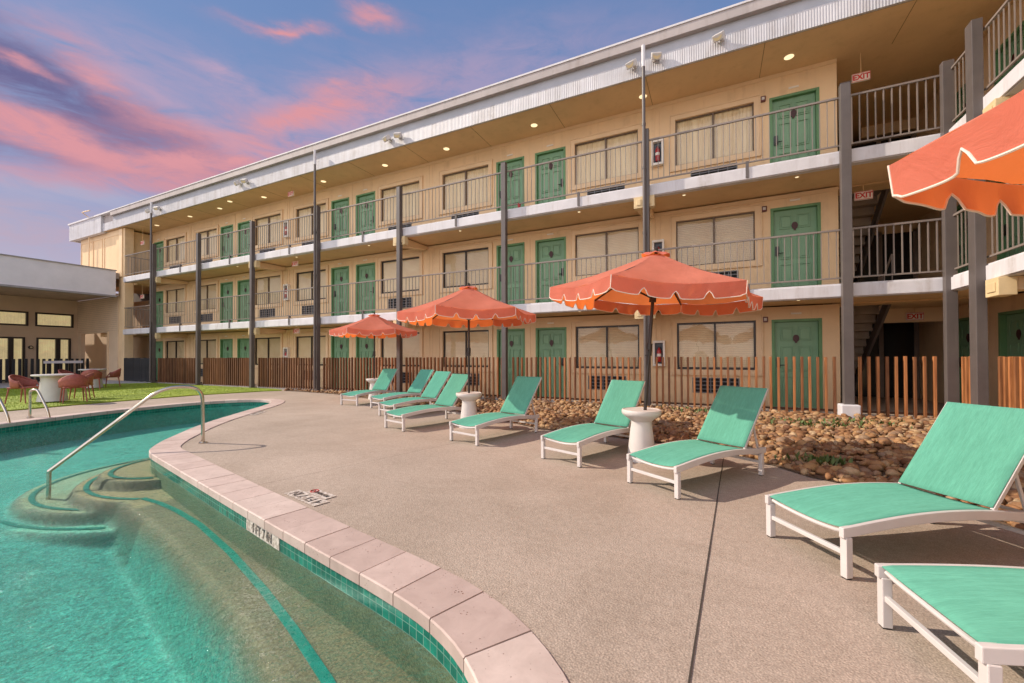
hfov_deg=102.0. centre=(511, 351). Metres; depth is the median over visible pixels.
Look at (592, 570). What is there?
pool deck
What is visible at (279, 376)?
slat fence
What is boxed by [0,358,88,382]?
slat fence
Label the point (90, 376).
patio chair
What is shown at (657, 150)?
extinguisher cabinet
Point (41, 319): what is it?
window
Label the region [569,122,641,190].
window
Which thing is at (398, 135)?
flood light
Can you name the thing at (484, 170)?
window
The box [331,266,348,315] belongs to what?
door
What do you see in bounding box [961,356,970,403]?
slat fence
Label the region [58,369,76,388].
patio chair
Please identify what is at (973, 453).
sun lounger
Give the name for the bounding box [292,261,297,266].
exit sign
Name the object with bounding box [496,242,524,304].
door
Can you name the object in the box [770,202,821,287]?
door
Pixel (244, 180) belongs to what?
flood light
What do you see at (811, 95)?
door
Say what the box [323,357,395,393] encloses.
slat fence
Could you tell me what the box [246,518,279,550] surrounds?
depth marker
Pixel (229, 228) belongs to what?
door
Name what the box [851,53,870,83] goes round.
exit sign
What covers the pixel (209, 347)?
window
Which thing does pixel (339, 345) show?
door
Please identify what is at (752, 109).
window
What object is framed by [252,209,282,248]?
window
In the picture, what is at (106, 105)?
sky
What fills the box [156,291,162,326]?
door
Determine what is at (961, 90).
railing
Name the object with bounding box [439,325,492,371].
window
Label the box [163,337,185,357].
window
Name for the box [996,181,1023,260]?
door
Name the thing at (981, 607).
sun lounger
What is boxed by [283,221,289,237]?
extinguisher cabinet
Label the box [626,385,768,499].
sun lounger
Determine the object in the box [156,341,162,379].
door
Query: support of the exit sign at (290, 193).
hanging from the motel building at (584, 182)
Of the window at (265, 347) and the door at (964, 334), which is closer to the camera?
the door at (964, 334)
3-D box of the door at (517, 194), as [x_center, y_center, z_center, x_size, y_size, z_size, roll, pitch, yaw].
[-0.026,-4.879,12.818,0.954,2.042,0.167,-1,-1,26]
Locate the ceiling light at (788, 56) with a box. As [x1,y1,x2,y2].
[783,53,795,59]
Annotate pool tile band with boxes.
[0,402,467,682]
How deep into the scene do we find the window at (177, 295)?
21.06 m
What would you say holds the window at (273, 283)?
in the motel building at (584, 182)
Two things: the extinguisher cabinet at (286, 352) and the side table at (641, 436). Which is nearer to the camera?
the side table at (641, 436)
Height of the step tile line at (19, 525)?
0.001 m
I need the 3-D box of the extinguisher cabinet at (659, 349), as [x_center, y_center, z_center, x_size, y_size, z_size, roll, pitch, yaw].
[3.809,0.056,10.746,0.300,0.660,0.141,-1,-1,26]
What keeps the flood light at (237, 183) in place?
attached to the motel building at (584, 182)
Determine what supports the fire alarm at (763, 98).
attached to the motel building at (584, 182)
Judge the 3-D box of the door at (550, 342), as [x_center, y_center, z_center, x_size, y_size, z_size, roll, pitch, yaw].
[1.178,0.330,12.203,0.954,2.042,0.220,-1,-1,26]
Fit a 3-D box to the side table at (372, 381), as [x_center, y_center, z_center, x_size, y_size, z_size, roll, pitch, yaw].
[-3.918,1.070,11.808,0.448,0.590,0.448,-1,-1,26]
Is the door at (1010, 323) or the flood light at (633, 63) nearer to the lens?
the door at (1010, 323)
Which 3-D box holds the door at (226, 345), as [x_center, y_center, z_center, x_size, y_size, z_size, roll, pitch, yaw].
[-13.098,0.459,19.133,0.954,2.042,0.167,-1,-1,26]
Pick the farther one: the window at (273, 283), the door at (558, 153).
the window at (273, 283)
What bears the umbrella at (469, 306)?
on the side table at (468, 408)
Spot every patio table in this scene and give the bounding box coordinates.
[30,374,71,401]
[78,369,106,387]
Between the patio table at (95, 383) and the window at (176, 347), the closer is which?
the patio table at (95, 383)
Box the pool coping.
[0,399,568,682]
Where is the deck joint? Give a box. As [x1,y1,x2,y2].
[688,458,723,682]
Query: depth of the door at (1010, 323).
8.01 m
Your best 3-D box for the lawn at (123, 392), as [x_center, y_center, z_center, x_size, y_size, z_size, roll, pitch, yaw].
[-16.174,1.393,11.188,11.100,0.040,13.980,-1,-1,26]
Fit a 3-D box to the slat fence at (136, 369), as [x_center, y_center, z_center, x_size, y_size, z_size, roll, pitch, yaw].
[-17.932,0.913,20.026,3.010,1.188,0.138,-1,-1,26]
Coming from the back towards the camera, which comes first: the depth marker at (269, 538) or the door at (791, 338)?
the door at (791, 338)
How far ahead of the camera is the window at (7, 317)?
21.19 m
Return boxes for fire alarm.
[761,96,765,102]
[762,206,766,211]
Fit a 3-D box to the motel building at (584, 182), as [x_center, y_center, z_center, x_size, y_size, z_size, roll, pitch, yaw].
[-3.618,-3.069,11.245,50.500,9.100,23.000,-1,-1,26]
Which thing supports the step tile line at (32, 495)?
on the pool floor
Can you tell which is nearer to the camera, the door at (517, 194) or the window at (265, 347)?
the door at (517, 194)
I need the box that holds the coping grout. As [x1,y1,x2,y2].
[11,402,530,657]
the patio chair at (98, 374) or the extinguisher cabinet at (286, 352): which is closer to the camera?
the patio chair at (98, 374)
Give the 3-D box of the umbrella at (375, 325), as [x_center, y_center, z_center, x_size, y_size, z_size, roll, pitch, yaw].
[-3.921,0.113,11.819,2.082,2.465,2.395,0,-1,16]
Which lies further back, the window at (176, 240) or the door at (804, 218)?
the window at (176, 240)
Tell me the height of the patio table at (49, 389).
0.712 m
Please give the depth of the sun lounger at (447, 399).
7.58 m
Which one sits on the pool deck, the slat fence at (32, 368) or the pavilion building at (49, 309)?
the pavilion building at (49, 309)
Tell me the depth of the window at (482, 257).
13.47 m
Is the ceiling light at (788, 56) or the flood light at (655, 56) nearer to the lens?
the ceiling light at (788, 56)
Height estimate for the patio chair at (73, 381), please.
0.749 m
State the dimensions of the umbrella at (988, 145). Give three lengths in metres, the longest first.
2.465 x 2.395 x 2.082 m
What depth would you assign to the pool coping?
2.34 m
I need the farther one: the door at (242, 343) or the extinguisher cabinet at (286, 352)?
the door at (242, 343)
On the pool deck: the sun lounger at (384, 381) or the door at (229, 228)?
the sun lounger at (384, 381)
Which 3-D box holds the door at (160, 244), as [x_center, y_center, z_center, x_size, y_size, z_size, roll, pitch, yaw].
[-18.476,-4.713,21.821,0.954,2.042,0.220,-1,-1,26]
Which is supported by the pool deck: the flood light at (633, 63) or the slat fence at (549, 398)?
the slat fence at (549, 398)
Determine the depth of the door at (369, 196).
15.47 m
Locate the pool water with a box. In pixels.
[0,406,454,682]
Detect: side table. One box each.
[366,378,377,399]
[456,392,481,428]
[622,407,661,462]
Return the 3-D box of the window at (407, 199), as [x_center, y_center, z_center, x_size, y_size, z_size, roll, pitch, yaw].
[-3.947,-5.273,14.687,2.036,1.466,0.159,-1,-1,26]
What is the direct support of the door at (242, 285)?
in the motel building at (584, 182)
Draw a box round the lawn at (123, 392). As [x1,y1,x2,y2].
[0,383,281,411]
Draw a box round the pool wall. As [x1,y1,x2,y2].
[0,406,455,682]
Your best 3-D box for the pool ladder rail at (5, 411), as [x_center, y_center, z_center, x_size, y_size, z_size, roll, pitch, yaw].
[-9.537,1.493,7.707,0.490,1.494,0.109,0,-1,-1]
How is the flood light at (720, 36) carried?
attached to the motel building at (584, 182)
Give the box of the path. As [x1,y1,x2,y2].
[0,378,150,387]
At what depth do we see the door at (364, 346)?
15.43 m
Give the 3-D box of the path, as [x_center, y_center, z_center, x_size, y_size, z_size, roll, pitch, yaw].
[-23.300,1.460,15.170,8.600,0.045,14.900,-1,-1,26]
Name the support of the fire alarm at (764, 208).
attached to the motel building at (584, 182)
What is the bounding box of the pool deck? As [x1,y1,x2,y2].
[0,380,1023,682]
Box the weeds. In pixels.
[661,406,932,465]
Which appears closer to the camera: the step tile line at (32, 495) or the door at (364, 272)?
the step tile line at (32, 495)
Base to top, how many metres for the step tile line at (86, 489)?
0.001 m
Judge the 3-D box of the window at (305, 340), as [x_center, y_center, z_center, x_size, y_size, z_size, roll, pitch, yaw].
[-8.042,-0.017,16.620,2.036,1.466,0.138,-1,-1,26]
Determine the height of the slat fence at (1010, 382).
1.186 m
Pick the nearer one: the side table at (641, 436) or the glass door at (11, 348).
the side table at (641, 436)
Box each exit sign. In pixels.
[288,191,293,196]
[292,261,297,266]
[294,328,299,333]
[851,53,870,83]
[854,184,872,200]
[906,308,923,320]
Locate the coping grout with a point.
(393, 593)
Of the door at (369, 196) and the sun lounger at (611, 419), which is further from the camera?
the door at (369, 196)
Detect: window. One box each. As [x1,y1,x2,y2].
[0,310,28,325]
[35,312,73,327]
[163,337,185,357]
[164,232,186,265]
[164,285,186,315]
[193,225,218,259]
[193,280,218,313]
[193,336,218,366]
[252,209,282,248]
[255,271,282,308]
[255,334,282,368]
[293,198,328,241]
[293,265,328,304]
[293,332,328,368]
[377,175,422,225]
[377,251,422,297]
[377,328,422,370]
[438,159,492,214]
[439,242,492,292]
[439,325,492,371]
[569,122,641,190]
[570,220,642,281]
[570,319,643,373]
[669,94,760,172]
[670,204,761,270]
[671,314,762,375]
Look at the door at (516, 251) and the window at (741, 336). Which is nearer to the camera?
the window at (741, 336)
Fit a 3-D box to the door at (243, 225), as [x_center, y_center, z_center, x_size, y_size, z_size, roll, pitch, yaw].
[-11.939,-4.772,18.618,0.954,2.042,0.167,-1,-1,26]
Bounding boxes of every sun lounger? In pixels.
[340,368,397,405]
[370,369,433,408]
[378,371,451,418]
[384,374,470,431]
[449,376,541,445]
[541,380,644,467]
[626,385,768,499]
[765,402,1023,579]
[874,563,1023,682]
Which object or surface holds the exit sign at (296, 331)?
hanging from the motel building at (584, 182)
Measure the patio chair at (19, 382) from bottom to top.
0.749 m
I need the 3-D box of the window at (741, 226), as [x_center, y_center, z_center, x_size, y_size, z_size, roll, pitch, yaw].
[5.012,-2.744,10.289,2.036,1.466,0.138,-1,-1,26]
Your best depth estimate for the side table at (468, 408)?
7.01 m
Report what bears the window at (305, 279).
in the motel building at (584, 182)
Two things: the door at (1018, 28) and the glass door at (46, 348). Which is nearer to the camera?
the door at (1018, 28)
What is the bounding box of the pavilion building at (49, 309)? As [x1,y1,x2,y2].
[0,254,149,380]
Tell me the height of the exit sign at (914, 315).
0.305 m
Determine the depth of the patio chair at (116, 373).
16.60 m
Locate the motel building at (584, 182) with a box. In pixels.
[68,0,1023,418]
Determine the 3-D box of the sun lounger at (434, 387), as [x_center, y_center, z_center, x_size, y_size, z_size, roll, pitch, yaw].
[-2.032,0.889,8.879,0.570,0.874,1.523,-1,-1,40]
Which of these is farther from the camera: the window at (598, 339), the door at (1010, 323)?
the window at (598, 339)
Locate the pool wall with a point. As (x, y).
(426, 656)
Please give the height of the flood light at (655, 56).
0.203 m
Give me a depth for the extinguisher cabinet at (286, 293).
17.12 m
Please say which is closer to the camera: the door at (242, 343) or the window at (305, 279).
the window at (305, 279)
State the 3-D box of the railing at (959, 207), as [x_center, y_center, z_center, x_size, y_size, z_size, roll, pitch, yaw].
[10.295,-2.344,9.374,0.167,2.042,0.954,-1,-1,26]
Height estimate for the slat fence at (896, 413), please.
1.186 m
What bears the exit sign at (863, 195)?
hanging from the motel building at (584, 182)
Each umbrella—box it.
[329,312,416,378]
[397,283,535,392]
[549,246,762,409]
[887,89,1023,216]
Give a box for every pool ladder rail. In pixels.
[0,397,10,422]
[26,389,50,417]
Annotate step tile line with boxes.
[0,521,104,529]
[28,458,146,509]
[83,476,138,499]
[108,459,152,478]
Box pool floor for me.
[0,421,421,682]
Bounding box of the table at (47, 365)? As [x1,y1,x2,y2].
[43,361,82,373]
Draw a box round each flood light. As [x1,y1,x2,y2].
[234,180,241,185]
[240,178,248,182]
[382,134,392,142]
[393,132,401,138]
[625,58,637,69]
[650,52,661,61]
[712,30,725,43]
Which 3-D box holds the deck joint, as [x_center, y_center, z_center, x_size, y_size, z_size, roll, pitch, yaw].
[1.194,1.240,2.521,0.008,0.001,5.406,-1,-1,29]
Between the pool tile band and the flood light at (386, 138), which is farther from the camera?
the flood light at (386, 138)
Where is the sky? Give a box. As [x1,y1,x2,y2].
[0,0,744,299]
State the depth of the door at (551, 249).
12.25 m
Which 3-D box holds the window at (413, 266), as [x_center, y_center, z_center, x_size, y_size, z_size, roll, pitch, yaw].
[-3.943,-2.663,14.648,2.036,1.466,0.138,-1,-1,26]
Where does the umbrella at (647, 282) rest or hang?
on the side table at (641, 436)
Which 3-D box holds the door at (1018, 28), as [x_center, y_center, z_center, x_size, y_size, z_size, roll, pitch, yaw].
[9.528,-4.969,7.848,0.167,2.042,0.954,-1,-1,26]
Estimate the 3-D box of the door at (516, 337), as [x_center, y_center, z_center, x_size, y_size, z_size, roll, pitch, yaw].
[-0.008,0.341,12.760,0.954,2.042,0.167,-1,-1,26]
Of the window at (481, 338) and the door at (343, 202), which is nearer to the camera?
the window at (481, 338)
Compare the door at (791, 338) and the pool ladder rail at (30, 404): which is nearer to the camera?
the pool ladder rail at (30, 404)
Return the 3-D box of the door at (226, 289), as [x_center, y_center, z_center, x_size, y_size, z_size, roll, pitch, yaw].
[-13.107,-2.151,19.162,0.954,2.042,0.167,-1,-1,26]
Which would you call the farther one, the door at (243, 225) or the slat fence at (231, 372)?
the door at (243, 225)
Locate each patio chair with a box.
[4,374,38,403]
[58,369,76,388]
[58,374,88,402]
[69,373,94,399]
[81,369,101,388]
[105,368,120,386]
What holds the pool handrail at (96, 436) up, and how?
attached to the pool deck
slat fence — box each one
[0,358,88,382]
[124,358,157,382]
[158,358,202,384]
[203,358,256,387]
[257,357,320,389]
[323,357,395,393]
[405,357,501,399]
[512,357,643,403]
[653,356,836,414]
[858,356,938,419]
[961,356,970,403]
[998,356,1023,408]
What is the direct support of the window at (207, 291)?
in the motel building at (584, 182)
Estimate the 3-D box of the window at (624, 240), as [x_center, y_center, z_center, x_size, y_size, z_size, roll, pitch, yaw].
[2.603,-2.722,11.462,2.036,1.466,0.138,-1,-1,26]
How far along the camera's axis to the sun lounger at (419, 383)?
10.39 m
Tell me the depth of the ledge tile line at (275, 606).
2.62 m
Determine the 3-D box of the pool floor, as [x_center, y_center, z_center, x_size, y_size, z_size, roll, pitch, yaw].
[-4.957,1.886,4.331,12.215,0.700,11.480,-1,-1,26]
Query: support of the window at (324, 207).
in the motel building at (584, 182)
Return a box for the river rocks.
[284,388,1023,529]
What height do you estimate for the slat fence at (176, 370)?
1.186 m
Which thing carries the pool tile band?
attached to the pool wall
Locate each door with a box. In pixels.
[0,337,24,380]
[36,338,70,373]
[154,241,163,270]
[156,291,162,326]
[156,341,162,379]
[220,224,232,259]
[220,281,232,322]
[220,339,232,357]
[237,279,248,321]
[237,338,248,357]
[238,220,250,256]
[331,197,348,239]
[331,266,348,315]
[331,336,348,387]
[356,191,374,235]
[356,262,374,313]
[356,336,373,388]
[496,156,523,210]
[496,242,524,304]
[497,328,524,394]
[535,146,565,204]
[535,236,565,302]
[536,327,566,397]
[769,87,819,162]
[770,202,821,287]
[772,318,822,408]
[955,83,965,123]
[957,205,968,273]
[959,317,969,402]
[994,20,1023,85]
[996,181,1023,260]
[998,309,1023,356]
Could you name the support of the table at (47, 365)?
on the path
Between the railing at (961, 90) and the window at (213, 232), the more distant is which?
the window at (213, 232)
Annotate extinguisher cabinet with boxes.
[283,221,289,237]
[283,284,289,300]
[283,347,289,359]
[651,138,662,166]
[652,239,664,251]
[653,340,665,365]
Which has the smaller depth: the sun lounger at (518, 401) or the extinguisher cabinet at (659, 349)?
the sun lounger at (518, 401)
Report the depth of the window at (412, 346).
14.59 m
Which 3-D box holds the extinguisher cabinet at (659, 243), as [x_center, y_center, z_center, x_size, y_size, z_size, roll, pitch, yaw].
[3.800,-2.554,10.775,0.300,0.660,0.141,-1,-1,26]
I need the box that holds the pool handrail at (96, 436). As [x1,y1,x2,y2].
[46,385,207,499]
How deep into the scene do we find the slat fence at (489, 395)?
11.95 m
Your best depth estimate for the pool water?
2.63 m
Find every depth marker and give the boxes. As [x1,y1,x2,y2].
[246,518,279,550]
[284,489,335,505]
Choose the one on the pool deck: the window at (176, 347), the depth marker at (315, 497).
the depth marker at (315, 497)
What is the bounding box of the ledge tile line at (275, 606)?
[140,497,335,682]
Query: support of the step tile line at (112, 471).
on the pool floor

